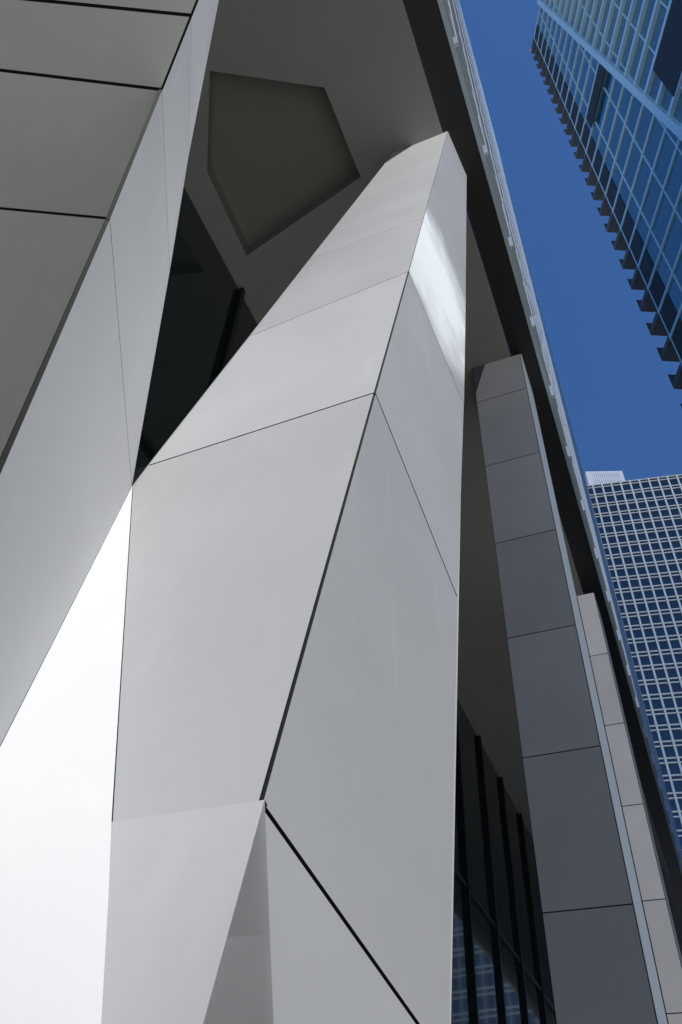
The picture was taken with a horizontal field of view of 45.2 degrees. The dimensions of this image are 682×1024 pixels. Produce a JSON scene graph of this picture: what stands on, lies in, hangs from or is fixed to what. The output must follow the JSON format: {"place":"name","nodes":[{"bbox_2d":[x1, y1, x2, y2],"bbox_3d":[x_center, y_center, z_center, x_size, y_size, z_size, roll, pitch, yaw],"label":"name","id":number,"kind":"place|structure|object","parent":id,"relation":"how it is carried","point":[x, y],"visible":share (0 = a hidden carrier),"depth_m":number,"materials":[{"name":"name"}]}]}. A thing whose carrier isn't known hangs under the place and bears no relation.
{"place":"outdoors","nodes":[
{"label":"outdoors","id":0,"kind":"place"},
{"bbox_2d":[0,485,132,1023],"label":"column panel","id":1,"kind":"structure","parent":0,"point":[57,755],"depth_m":1.43,"materials":[{"name":"white metal"}]},
{"bbox_2d":[405,0,681,480],"label":"sky","id":2,"kind":"structure","parent":0,"point":[624,409],"materials":[{"name":"blue"}]},
{"label":"ground","id":3,"kind":"structure","parent":0,"visible":0},
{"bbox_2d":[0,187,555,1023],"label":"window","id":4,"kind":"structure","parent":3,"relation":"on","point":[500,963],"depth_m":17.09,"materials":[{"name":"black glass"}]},
{"bbox_2d":[101,131,466,1023],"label":"column","id":5,"kind":"structure","parent":3,"relation":"on","point":[283,813],"depth_m":1.98,"materials":[{"name":"grey metal"}]},
{"bbox_2d":[0,0,218,744],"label":"wall","id":6,"kind":"structure","parent":5,"relation":"attached to","point":[99,101],"depth_m":2.90,"materials":[{"name":"grey metal"}]},
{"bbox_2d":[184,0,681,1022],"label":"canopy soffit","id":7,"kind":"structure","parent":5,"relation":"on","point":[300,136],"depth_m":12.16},
{"bbox_2d":[364,0,681,954],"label":"canopy soffit edge","id":8,"kind":"object","parent":5,"relation":"on","point":[396,40],"depth_m":11.45,"materials":[{"name":"grey metal"}]},
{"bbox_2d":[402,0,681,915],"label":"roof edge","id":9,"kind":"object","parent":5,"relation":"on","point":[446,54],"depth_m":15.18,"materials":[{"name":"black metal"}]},
{"bbox_2d":[472,354,667,1023],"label":"column","id":10,"kind":"structure","parent":3,"relation":"on","point":[602,968],"depth_m":8.79,"materials":[{"name":"grey metal"}]},
{"bbox_2d":[530,0,681,406],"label":"skyscraper","id":11,"kind":"structure","parent":3,"relation":"on","point":[611,72],"depth_m":63.94,"materials":[{"name":"glass"},{"name":"metal"}]},
{"bbox_2d":[558,474,681,909],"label":"office tower","id":12,"kind":"structure","parent":3,"relation":"on","point":[639,522],"depth_m":189.19,"materials":[{"name":"blue glass"}]},
{"bbox_2d":[585,471,624,484],"bbox_3d":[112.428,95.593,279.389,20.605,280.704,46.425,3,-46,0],"label":"rooftop structure","id":13,"kind":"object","parent":12,"relation":"on","point":[595,477],"depth_m":361.70,"materials":[{"name":"grey metal"}]},
{"bbox_2d":[577,593,681,1023],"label":"column","id":14,"kind":"structure","parent":3,"relation":"on","point":[662,935],"depth_m":13.69,"materials":[{"name":"grey metal"}]}
]}

